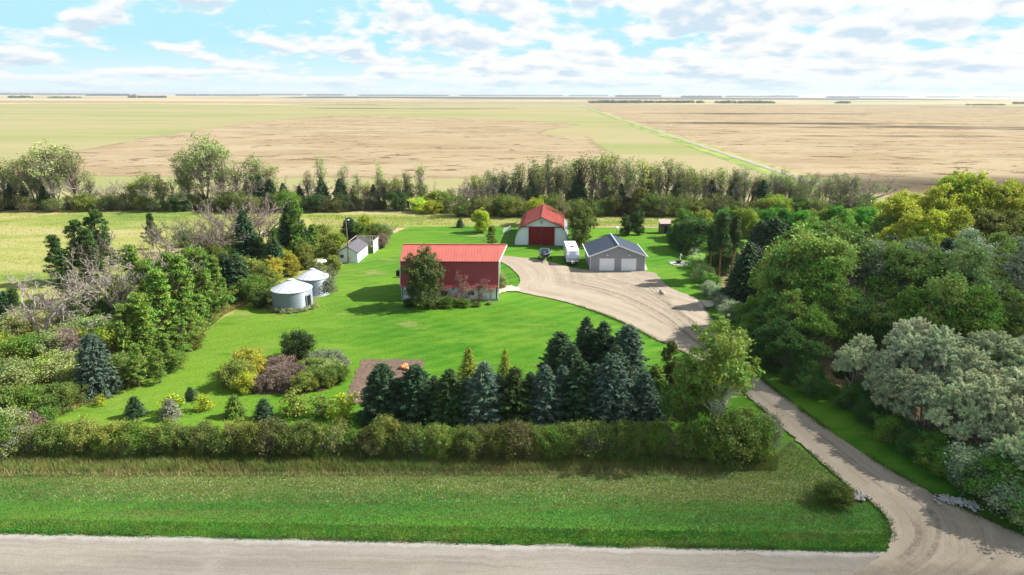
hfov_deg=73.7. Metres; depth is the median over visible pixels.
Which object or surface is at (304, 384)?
bush
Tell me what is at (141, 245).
bare tree
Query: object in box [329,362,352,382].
bush
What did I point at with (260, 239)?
tree
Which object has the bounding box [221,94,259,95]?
distant wood
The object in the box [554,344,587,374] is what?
spruce tree
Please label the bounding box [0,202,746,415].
meadow
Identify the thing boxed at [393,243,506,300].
barn
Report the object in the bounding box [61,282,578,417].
lawn grass
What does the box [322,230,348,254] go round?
tree
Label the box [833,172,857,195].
bare tree
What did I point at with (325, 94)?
distant wood
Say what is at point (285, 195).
bush
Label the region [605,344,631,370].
spruce tree
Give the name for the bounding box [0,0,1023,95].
sky
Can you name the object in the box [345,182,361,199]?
tree
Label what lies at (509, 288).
gravel pad
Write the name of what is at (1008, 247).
tree
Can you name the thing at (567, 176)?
poplar tree
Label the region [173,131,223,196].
tree
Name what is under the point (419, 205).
bush
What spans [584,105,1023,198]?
brown field
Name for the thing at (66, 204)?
bush
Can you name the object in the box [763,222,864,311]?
tree
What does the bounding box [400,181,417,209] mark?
tree
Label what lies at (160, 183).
tree
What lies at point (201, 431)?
hedge shrub
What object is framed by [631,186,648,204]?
tree
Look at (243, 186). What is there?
bare tree
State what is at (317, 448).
hedge shrub
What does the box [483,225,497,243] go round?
pine tree
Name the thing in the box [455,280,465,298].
plum tree
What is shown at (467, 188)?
bare tree
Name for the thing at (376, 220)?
meadow grass
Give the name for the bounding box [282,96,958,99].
dark field
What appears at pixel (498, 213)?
bush
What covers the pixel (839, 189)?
tree
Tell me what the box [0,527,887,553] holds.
edge grass
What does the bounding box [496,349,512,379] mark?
larch tree
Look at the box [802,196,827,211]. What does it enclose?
bush
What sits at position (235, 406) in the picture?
spruce sapling
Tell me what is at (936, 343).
willow tree
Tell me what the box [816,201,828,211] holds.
bush
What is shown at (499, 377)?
spruce tree
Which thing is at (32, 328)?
bush
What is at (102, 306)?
tree
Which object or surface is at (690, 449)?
hedge shrub
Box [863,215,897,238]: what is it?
tree
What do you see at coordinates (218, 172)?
tree
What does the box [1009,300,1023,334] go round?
tree
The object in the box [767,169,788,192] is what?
tree
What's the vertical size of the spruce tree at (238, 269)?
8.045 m
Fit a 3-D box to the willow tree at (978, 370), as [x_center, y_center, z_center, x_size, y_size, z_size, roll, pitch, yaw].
[43.204,10.035,65.645,7.589,9.219,7.647,-5,17,-17]
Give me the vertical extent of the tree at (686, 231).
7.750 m
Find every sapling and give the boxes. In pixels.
[93,393,106,405]
[122,396,149,420]
[156,393,185,411]
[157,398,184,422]
[183,386,197,402]
[191,393,216,412]
[222,394,246,420]
[250,398,277,421]
[275,387,309,416]
[303,393,336,418]
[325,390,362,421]
[455,218,464,227]
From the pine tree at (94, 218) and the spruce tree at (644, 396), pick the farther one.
the pine tree at (94, 218)
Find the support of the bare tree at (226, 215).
on the grassland
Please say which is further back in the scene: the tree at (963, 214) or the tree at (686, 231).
the tree at (686, 231)
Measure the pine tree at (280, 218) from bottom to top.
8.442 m
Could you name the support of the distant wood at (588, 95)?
on the ground at (971, 100)
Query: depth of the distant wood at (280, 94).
13783.33 m
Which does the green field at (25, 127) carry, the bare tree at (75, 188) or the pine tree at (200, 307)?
the bare tree at (75, 188)
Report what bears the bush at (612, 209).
on the meadow
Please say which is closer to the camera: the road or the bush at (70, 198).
the road
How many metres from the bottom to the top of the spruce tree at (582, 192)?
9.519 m
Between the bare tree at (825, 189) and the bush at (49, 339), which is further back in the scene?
the bare tree at (825, 189)
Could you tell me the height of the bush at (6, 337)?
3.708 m
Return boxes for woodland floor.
[687,251,1001,509]
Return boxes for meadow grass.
[0,213,210,298]
[308,214,679,232]
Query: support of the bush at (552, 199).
on the meadow
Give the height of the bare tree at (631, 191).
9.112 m
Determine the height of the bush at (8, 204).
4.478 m
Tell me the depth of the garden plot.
81.80 m
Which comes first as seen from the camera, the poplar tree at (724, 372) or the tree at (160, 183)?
the poplar tree at (724, 372)
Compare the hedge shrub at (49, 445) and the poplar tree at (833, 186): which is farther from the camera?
the poplar tree at (833, 186)
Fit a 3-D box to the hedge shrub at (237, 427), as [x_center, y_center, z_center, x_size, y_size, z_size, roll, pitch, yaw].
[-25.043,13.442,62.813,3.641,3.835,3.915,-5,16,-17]
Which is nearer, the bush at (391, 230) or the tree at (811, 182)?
the bush at (391, 230)
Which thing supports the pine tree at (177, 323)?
on the meadow
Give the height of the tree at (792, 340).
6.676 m
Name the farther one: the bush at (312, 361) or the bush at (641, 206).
the bush at (641, 206)
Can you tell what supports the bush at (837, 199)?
on the meadow
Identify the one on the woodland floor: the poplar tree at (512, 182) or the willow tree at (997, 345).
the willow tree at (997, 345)
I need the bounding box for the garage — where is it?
[582,233,647,270]
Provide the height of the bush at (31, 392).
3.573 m
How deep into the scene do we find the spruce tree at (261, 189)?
194.02 m
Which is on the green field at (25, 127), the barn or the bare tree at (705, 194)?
the bare tree at (705, 194)
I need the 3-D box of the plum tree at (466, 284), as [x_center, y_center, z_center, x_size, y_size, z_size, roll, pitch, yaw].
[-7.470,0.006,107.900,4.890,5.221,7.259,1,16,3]
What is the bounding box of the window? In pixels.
[467,290,474,295]
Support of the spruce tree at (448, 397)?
on the lawn at (368, 274)
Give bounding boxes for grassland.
[260,245,372,313]
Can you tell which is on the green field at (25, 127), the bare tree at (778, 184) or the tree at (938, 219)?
the bare tree at (778, 184)
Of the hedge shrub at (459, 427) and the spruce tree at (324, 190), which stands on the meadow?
the spruce tree at (324, 190)
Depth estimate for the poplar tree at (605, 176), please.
189.04 m
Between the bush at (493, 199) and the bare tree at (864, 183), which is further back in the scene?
the bare tree at (864, 183)
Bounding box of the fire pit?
[668,259,688,265]
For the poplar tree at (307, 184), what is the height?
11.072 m
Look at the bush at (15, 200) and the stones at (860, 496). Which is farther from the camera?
the bush at (15, 200)
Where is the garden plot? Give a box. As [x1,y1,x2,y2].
[346,359,424,405]
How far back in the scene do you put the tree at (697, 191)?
190.93 m
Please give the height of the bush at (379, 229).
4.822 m
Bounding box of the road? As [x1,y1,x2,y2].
[0,533,1023,574]
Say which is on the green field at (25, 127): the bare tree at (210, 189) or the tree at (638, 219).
the bare tree at (210, 189)
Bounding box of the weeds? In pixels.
[679,509,854,548]
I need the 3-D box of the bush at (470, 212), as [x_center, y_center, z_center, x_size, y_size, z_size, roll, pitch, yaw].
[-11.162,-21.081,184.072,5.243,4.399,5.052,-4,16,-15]
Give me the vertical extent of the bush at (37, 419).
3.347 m
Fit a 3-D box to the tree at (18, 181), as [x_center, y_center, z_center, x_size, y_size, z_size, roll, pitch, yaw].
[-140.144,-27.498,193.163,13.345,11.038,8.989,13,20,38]
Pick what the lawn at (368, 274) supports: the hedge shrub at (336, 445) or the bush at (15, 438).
the hedge shrub at (336, 445)
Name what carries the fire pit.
on the lawn at (368, 274)
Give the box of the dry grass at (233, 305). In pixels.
[49,298,249,418]
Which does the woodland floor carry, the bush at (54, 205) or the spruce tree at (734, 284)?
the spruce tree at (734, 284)
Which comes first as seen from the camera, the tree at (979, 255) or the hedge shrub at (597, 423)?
the hedge shrub at (597, 423)
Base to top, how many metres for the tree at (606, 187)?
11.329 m
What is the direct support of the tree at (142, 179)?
on the green field at (25, 127)
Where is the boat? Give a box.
[538,248,551,262]
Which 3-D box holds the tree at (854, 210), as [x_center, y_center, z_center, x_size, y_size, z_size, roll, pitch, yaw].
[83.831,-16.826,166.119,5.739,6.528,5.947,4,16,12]
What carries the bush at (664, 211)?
on the meadow
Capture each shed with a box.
[337,238,368,262]
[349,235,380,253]
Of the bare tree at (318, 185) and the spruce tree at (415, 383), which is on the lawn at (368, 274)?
the spruce tree at (415, 383)
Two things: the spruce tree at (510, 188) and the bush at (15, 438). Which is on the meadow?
the spruce tree at (510, 188)
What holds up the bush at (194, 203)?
on the meadow
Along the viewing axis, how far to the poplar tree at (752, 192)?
195.27 m
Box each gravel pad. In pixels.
[499,285,519,292]
[695,299,713,307]
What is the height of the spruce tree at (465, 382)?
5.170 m
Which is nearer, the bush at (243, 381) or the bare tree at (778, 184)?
the bush at (243, 381)
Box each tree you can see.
[0,156,20,191]
[0,156,22,192]
[0,171,31,209]
[0,290,22,317]
[2,183,16,209]
[3,269,110,336]
[4,289,82,331]
[6,287,27,314]
[7,153,43,197]
[10,176,62,202]
[14,184,32,206]
[18,139,73,200]
[20,171,65,198]
[20,185,46,200]
[21,241,204,324]
[35,185,50,209]
[41,234,73,280]
[41,249,156,318]
[43,147,87,194]
[45,178,94,196]
[53,248,81,298]
[59,174,82,194]
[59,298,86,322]
[61,218,102,271]
[68,219,216,269]
[68,227,106,289]
[72,332,124,402]
[76,170,98,207]
[80,186,117,198]
[80,209,124,275]
[80,289,108,316]
[87,299,116,319]
[89,180,120,202]
[99,273,133,303]
[108,181,137,206]
[110,303,142,357]
[116,291,174,357]
[119,244,140,291]
[120,342,153,386]
[121,182,140,209]
[128,170,154,198]
[131,258,162,318]
[138,267,199,339]
[139,212,162,248]
[139,330,156,357]
[140,219,168,250]
[141,178,179,204]
[145,349,168,382]
[149,176,168,200]
[152,250,186,298]
[153,173,214,194]
[156,217,199,247]
[156,253,211,325]
[157,333,182,373]
[163,181,204,209]
[166,147,195,193]
[166,316,193,353]
[168,297,206,342]
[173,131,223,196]
[177,245,199,297]
[178,213,248,268]
[184,246,235,322]
[185,189,276,232]
[186,201,236,247]
[187,182,221,204]
[192,293,218,331]
[196,254,238,307]
[196,279,221,319]
[202,146,232,196]
[202,197,236,244]
[203,180,219,194]
[203,242,227,258]
[212,176,264,196]
[215,280,228,309]
[217,252,237,298]
[220,160,245,191]
[223,193,289,241]
[224,203,276,236]
[224,206,279,243]
[225,253,255,301]
[227,251,247,264]
[229,210,264,260]
[238,152,265,189]
[244,234,264,254]
[249,179,261,191]
[251,264,271,275]
[252,175,266,199]
[257,163,280,189]
[257,210,279,239]
[261,236,291,276]
[261,269,283,287]
[263,179,278,209]
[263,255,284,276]
[276,216,282,241]
[277,183,286,198]
[277,203,307,259]
[280,246,290,257]
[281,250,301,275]
[283,183,324,195]
[285,198,309,256]
[294,239,316,269]
[296,186,303,208]
[301,170,314,194]
[301,176,346,199]
[301,220,317,258]
[307,259,326,270]
[308,223,320,259]
[313,156,328,184]
[313,232,324,256]
[315,177,332,209]
[315,262,334,275]
[318,239,341,259]
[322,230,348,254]
[323,254,343,275]
[331,178,347,208]
[336,165,349,189]
[340,217,355,239]
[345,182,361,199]
[350,174,360,187]
[350,220,366,239]
[355,362,403,428]
[357,212,374,234]
[358,181,374,201]
[359,182,383,204]
[363,175,403,199]
[369,184,380,208]
[371,160,385,190]
[374,178,392,200]
[384,177,404,196]
[391,363,434,426]
[399,242,445,306]
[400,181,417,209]
[401,171,411,207]
[411,164,428,192]
[414,182,428,196]
[422,368,471,431]
[422,375,439,423]
[435,281,453,296]
[444,178,502,204]
[446,182,477,201]
[449,271,475,298]
[453,184,486,194]
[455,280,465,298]
[455,360,513,429]
[456,187,492,205]
[456,347,476,381]
[458,376,475,415]
[465,166,503,201]
[467,173,478,195]
[469,207,492,232]
[473,281,494,301]
[475,177,488,200]
[476,278,495,299]
[483,172,492,198]
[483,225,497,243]
[487,175,497,195]
[487,373,505,413]
[492,171,512,189]
[493,366,539,426]
[494,181,516,195]
[495,184,505,200]
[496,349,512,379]
[504,186,514,195]
[506,171,522,190]
[506,182,537,196]
[508,161,527,193]
[523,157,540,182]
[523,179,561,197]
[523,363,566,427]
[524,182,540,196]
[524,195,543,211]
[524,371,534,412]
[525,173,553,186]
[526,180,539,199]
[528,164,544,185]
[530,183,550,197]
[533,157,552,194]
[536,331,574,375]
[542,154,560,196]
[548,155,568,208]
[549,192,564,204]
[550,180,567,196]
[551,191,572,222]
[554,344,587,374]
[554,365,569,420]
[555,172,579,198]
[555,357,600,425]
[562,161,578,199]
[563,200,599,247]
[564,158,584,178]
[566,179,583,202]
[568,152,596,185]
[572,317,597,368]
[577,181,589,205]
[579,352,642,425]
[583,154,600,194]
[583,186,610,197]
[583,320,614,368]
[584,176,601,200]
[590,362,606,420]
[592,171,645,201]
[593,175,624,193]
[594,151,611,192]
[594,155,621,193]
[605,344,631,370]
[607,153,625,192]
[609,323,651,379]
[613,366,637,415]
[617,184,628,202]
[619,213,634,234]
[621,157,641,199]
[622,156,638,190]
[623,182,636,197]
[626,372,666,424]
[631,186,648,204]
[631,209,645,234]
[633,155,656,190]
[644,163,665,193]
[648,364,673,421]
[649,166,668,196]
[649,172,694,204]
[654,354,716,425]
[655,157,677,195]
[659,340,682,388]
[666,230,675,246]
[667,220,685,248]
[670,180,686,203]
[670,208,695,223]
[671,161,685,186]
[672,171,700,201]
[674,161,693,193]
[674,230,687,250]
[674,313,765,418]
[675,172,702,196]
[676,214,702,245]
[681,355,696,369]
[682,233,699,251]
[683,165,694,194]
[690,172,702,196]
[690,217,713,238]
[692,207,713,224]
[692,235,706,251]
[698,168,710,197]
[699,185,712,206]
[699,242,717,253]
[700,180,716,200]
[701,187,726,201]
[703,252,716,267]
[704,170,716,183]
[704,223,719,268]
[705,246,740,274]
[708,167,730,196]
[709,189,741,206]
[710,211,732,275]
[711,207,732,227]
[712,174,730,194]
[718,241,765,305]
[719,259,752,305]
[723,165,768,204]
[723,182,740,204]
[724,167,748,200]
[726,181,755,203]
[727,167,742,195]
[727,172,740,188]
[728,215,744,272]
[729,206,747,228]
[731,299,757,323]
[737,186,745,201]
[738,172,752,203]
[738,312,765,331]
[740,207,761,237]
[740,220,767,258]
[744,318,771,356]
[745,245,801,312]
[746,172,772,205]
[750,179,770,205]
[750,180,756,200]
[750,206,766,226]
[750,287,787,319]
[751,176,772,193]
[752,317,790,369]
[753,175,790,199]
[755,217,787,259]
[759,207,781,221]
[760,220,814,260]
[762,288,807,338]
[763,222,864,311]
[763,326,809,375]
[766,173,790,198]
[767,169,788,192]
[769,173,803,197]
[769,204,793,223]
[772,177,806,197]
[780,256,864,309]
[782,173,821,194]
[783,223,790,233]
[785,175,819,201]
[785,211,795,225]
[786,180,795,200]
[788,207,812,225]
[788,303,842,343]
[788,339,834,372]
[799,171,825,195]
[804,215,824,231]
[805,277,870,357]
[809,207,818,223]
[810,215,858,247]
[813,208,831,223]
[813,219,840,232]
[818,176,841,202]
[820,176,831,199]
[821,176,911,209]
[821,202,852,225]
[822,176,851,204]
[826,178,836,208]
[826,183,850,201]
[829,172,893,200]
[830,206,856,227]
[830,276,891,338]
[830,333,880,385]
[830,345,865,382]
[831,222,894,300]
[831,292,891,348]
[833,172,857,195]
[844,171,872,193]
[844,221,866,235]
[845,235,901,306]
[849,179,859,196]
[850,206,864,223]
[852,204,877,226]
[853,240,949,305]
[858,180,883,195]
[858,298,902,351]
[861,358,896,395]
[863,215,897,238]
[864,294,885,337]
[870,316,940,400]
[870,365,925,417]
[871,188,924,225]
[876,224,894,240]
[878,283,950,329]
[880,237,903,250]
[884,211,933,241]
[884,235,898,243]
[888,233,943,257]
[890,372,957,433]
[896,238,941,260]
[897,324,985,421]
[901,247,971,304]
[906,207,961,247]
[908,191,947,213]
[910,270,989,347]
[918,348,1006,420]
[919,235,1013,304]
[922,182,959,215]
[922,381,988,442]
[925,167,980,210]
[932,168,1005,215]
[937,205,991,248]
[938,237,954,250]
[938,283,1019,339]
[945,225,1001,257]
[950,374,1023,452]
[960,329,1023,376]
[963,251,1023,304]
[966,180,1023,216]
[970,205,1022,242]
[974,229,1019,257]
[982,410,1023,442]
[988,207,1023,242]
[988,247,1023,306]
[989,426,1023,460]
[996,287,1023,337]
[998,366,1023,406]
[1000,347,1023,371]
[1001,234,1023,255]
[1002,177,1023,212]
[1002,186,1023,232]
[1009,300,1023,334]
[1010,245,1023,309]
[1012,431,1023,469]
[1016,334,1023,344]
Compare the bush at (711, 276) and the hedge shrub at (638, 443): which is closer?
the hedge shrub at (638, 443)
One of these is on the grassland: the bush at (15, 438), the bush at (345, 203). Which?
the bush at (15, 438)
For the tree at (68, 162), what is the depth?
192.71 m
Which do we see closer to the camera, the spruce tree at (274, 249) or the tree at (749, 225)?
the spruce tree at (274, 249)
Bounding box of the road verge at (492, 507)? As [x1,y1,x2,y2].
[0,439,889,551]
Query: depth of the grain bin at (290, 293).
103.75 m
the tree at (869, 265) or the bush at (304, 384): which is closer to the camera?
the bush at (304, 384)
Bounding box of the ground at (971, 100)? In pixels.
[0,93,1023,232]
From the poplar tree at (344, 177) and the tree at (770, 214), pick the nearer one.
the tree at (770, 214)
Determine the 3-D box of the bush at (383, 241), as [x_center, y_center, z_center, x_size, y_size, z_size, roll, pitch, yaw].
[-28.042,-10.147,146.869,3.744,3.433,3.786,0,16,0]
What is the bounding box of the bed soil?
[240,356,341,393]
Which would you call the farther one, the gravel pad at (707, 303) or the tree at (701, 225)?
the tree at (701, 225)
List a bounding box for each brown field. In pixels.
[0,101,647,103]
[2,116,633,178]
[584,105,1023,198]
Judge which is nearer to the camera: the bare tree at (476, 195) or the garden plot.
the garden plot
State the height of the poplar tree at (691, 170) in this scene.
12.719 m
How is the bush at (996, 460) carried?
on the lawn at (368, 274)
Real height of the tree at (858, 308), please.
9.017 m
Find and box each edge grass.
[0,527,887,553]
[575,305,898,544]
[696,299,1023,535]
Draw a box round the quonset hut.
[514,204,567,244]
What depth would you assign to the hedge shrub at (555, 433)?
61.26 m
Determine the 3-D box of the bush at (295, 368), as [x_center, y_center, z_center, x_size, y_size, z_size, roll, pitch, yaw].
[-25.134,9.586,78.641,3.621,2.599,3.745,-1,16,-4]
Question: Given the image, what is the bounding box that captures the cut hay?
[0,467,825,504]
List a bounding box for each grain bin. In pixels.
[270,278,312,312]
[296,268,330,297]
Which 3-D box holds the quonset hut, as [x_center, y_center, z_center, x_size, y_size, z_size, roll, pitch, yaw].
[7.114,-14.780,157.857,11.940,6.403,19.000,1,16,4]
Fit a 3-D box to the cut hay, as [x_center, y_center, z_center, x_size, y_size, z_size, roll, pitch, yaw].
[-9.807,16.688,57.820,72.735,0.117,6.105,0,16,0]
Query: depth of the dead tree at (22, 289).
88.60 m
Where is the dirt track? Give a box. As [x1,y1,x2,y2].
[579,105,878,202]
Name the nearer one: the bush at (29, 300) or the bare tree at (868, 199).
the bush at (29, 300)
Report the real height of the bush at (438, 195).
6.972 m
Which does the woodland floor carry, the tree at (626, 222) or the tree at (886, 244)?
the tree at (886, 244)
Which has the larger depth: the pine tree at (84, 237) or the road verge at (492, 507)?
the pine tree at (84, 237)
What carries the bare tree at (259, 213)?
on the meadow
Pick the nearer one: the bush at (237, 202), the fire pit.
the fire pit
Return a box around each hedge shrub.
[13,422,37,454]
[19,418,48,455]
[32,419,76,457]
[49,422,79,456]
[59,413,106,453]
[87,426,114,456]
[93,418,131,455]
[113,418,151,458]
[138,427,163,456]
[143,424,153,447]
[148,416,191,454]
[171,423,200,455]
[188,419,221,457]
[207,425,237,458]
[220,416,255,457]
[233,420,271,457]
[238,414,290,458]
[268,422,297,457]
[278,418,317,458]
[302,421,333,457]
[316,413,352,455]
[342,427,364,455]
[352,419,387,461]
[368,413,401,455]
[384,421,416,459]
[400,422,436,456]
[405,422,422,435]
[421,422,453,459]
[441,425,464,457]
[451,423,484,461]
[452,423,468,430]
[472,422,497,457]
[485,421,520,462]
[495,418,543,462]
[521,419,542,433]
[525,425,551,458]
[537,424,571,459]
[546,419,588,459]
[567,417,611,460]
[589,419,608,445]
[591,425,623,459]
[602,418,639,463]
[620,418,652,459]
[640,417,670,458]
[650,419,688,460]
[669,419,702,460]
[681,419,725,462]
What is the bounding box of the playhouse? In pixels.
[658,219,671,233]
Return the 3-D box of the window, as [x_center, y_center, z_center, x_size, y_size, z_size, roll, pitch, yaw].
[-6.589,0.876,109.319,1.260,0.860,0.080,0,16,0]
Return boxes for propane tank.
[309,259,326,264]
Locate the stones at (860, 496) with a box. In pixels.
[840,491,872,502]
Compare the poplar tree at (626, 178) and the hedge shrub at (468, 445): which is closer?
the hedge shrub at (468, 445)
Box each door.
[306,294,311,305]
[529,227,541,244]
[542,228,553,244]
[599,258,614,270]
[621,258,636,270]
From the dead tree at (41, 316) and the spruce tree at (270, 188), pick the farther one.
the spruce tree at (270, 188)
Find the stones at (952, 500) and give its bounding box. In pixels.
[932,494,983,511]
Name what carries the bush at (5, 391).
on the grassland
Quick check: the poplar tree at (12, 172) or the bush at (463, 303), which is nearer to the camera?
the bush at (463, 303)
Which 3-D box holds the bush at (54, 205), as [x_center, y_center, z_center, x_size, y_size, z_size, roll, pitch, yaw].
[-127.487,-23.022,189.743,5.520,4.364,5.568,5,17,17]
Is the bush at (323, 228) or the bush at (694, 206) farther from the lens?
the bush at (694, 206)
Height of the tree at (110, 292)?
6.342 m
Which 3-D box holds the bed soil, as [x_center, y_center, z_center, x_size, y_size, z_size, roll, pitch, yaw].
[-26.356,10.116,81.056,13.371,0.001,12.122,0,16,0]
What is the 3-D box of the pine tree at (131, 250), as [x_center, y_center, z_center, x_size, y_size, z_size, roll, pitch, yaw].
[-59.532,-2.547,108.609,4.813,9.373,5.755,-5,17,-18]
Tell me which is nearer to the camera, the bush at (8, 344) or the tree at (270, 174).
the bush at (8, 344)
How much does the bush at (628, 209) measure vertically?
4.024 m
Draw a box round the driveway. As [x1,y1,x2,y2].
[500,256,1023,574]
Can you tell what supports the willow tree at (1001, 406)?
on the woodland floor
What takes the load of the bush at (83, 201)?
on the meadow
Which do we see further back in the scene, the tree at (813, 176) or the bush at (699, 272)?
the tree at (813, 176)
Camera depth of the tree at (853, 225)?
139.56 m
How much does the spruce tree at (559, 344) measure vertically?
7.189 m
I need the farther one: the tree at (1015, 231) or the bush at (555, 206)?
the bush at (555, 206)
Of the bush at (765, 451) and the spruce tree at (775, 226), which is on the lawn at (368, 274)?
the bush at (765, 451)
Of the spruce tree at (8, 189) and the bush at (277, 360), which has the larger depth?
the spruce tree at (8, 189)
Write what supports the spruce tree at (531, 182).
on the meadow
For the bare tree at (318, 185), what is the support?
on the green field at (25, 127)
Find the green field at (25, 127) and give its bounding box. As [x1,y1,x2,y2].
[0,104,884,226]
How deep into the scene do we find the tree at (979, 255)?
85.20 m
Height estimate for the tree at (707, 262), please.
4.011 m
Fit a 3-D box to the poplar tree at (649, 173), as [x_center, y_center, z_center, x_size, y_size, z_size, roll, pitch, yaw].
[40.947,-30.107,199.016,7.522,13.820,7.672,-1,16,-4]
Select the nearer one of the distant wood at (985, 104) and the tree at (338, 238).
the tree at (338, 238)
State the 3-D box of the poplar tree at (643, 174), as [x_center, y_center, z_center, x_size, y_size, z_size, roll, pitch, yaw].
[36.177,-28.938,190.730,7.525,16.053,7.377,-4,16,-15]
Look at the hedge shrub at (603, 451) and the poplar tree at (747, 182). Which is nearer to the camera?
the hedge shrub at (603, 451)
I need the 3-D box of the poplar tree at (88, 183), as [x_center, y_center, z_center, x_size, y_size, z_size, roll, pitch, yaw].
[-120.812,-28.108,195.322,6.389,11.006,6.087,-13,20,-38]
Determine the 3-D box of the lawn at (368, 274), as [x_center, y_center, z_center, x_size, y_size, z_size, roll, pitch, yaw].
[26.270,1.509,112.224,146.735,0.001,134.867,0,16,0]
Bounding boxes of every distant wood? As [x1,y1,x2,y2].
[0,93,41,94]
[8,95,33,97]
[39,93,130,94]
[47,96,80,97]
[85,94,135,95]
[128,95,166,97]
[176,94,223,95]
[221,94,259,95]
[258,93,302,94]
[306,94,343,95]
[359,94,448,95]
[460,94,511,95]
[512,95,563,95]
[569,95,607,95]
[588,100,704,102]
[615,95,661,96]
[681,95,721,96]
[714,100,775,102]
[725,95,766,96]
[767,95,797,96]
[826,96,859,97]
[860,96,908,96]
[926,96,959,96]
[965,103,1005,104]
[974,96,1011,96]
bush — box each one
[0,189,11,210]
[0,194,17,209]
[0,306,31,337]
[0,330,22,359]
[0,330,40,361]
[0,352,55,387]
[0,353,26,380]
[0,378,37,410]
[0,402,33,427]
[0,412,30,459]
[0,423,36,458]
[2,330,52,360]
[4,383,49,412]
[7,408,46,426]
[10,193,33,209]
[13,195,38,211]
[19,308,41,333]
[19,348,68,387]
[24,294,48,306]
[24,379,78,414]
[25,404,64,427]
[26,330,75,358]
[36,347,81,383]
[38,198,51,210]
[43,197,64,211]
[44,299,78,321]
[46,325,91,351]
[51,380,89,407]
[54,364,87,388]
[57,195,73,209]
[60,339,114,360]
[62,312,114,337]
[66,197,79,209]
[69,191,100,211]
[76,322,124,355]
[89,197,105,210]
[96,317,117,331]
[97,191,119,209]
[98,195,115,210]
[106,350,139,384]
[110,351,150,380]
[111,192,133,210]
[120,193,139,209]
[129,195,148,210]
[139,356,159,377]
[142,195,164,211]
[158,350,191,372]
[159,199,169,210]
[166,193,181,210]
[168,194,194,211]
[168,229,194,247]
[178,328,208,351]
[186,192,202,208]
[187,230,213,249]
[193,194,208,209]
[201,196,221,211]
[208,232,234,247]
[209,196,225,211]
[212,355,258,387]
[213,189,236,210]
[222,189,254,211]
[223,244,242,254]
[228,345,267,373]
[228,369,257,395]
[233,272,277,302]
[244,256,265,275]
[246,196,266,211]
[246,290,271,307]
[246,375,268,391]
[253,241,268,261]
[257,363,292,390]
[259,193,280,211]
[265,354,296,369]
[267,227,280,240]
[271,188,302,210]
[275,374,297,393]
[278,327,317,360]
[280,360,306,379]
[289,369,319,391]
[296,355,325,372]
[300,193,329,212]
[307,223,331,237]
[307,347,326,364]
[307,363,337,389]
[313,196,333,212]
[314,270,339,293]
[318,354,344,368]
[320,348,352,366]
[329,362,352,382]
[330,197,343,211]
[334,191,358,211]
[348,195,363,210]
[355,189,378,209]
[364,199,377,210]
[365,222,390,238]
[374,233,389,247]
[376,199,387,210]
[381,189,410,210]
[383,224,393,235]
[401,297,416,307]
[408,197,433,213]
[423,200,443,213]
[424,187,454,212]
[429,296,445,308]
[437,295,458,308]
[447,193,472,215]
[455,297,472,307]
[462,202,477,216]
[470,193,494,215]
[472,301,481,306]
[484,202,497,214]
[489,194,509,214]
[491,193,512,217]
[495,194,524,217]
[499,272,508,288]
[513,192,530,214]
[517,203,529,216]
[541,193,557,206]
[547,201,563,212]
[568,198,582,207]
[582,195,599,208]
[587,198,609,216]
[594,193,615,214]
[601,196,624,215]
[612,193,632,215]
[623,202,633,214]
[628,201,646,214]
[629,193,659,215]
[644,204,659,216]
[647,191,676,216]
[657,192,675,214]
[663,193,684,215]
[673,199,690,216]
[679,413,733,467]
[680,193,698,209]
[686,252,705,268]
[687,200,707,214]
[687,247,699,255]
[690,264,716,281]
[691,197,712,209]
[698,280,721,295]
[700,272,724,286]
[703,401,768,472]
[705,282,723,299]
[706,196,728,216]
[709,192,733,209]
[712,293,732,309]
[715,299,741,322]
[726,201,742,215]
[727,407,779,465]
[731,200,746,208]
[737,322,748,338]
[746,347,762,357]
[749,196,769,210]
[754,410,787,451]
[757,192,794,211]
[758,353,795,372]
[775,359,803,387]
[788,197,814,211]
[789,368,836,399]
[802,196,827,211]
[810,477,861,508]
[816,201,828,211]
[828,193,845,205]
[828,380,875,412]
[831,194,860,208]
[845,195,871,210]
[852,396,891,428]
[857,192,881,211]
[869,411,919,442]
[892,423,936,461]
[907,427,963,474]
[928,440,985,481]
[942,436,1017,497]
[955,450,1022,506]
[972,460,1023,519]
[982,470,1023,531]
[990,455,1023,526]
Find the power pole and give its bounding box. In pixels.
[345,217,348,263]
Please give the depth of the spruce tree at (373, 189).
195.18 m
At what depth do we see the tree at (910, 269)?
89.05 m
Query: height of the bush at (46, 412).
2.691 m
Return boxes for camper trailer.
[563,241,578,264]
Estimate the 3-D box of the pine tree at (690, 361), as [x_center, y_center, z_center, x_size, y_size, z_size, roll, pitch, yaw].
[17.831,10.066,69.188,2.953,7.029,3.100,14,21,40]
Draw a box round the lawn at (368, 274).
[50,226,1023,549]
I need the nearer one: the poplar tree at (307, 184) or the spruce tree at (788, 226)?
the spruce tree at (788, 226)
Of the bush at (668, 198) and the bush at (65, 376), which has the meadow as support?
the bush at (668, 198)
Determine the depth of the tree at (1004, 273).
85.95 m
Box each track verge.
[576,105,881,212]
[580,105,888,202]
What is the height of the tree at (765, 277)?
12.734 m
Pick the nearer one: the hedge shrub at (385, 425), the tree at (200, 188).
the hedge shrub at (385, 425)
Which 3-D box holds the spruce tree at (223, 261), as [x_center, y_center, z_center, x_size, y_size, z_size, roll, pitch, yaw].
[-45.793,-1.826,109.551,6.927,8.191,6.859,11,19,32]
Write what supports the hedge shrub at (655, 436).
on the lawn at (368, 274)
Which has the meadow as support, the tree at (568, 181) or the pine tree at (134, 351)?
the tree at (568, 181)
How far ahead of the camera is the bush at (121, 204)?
192.07 m

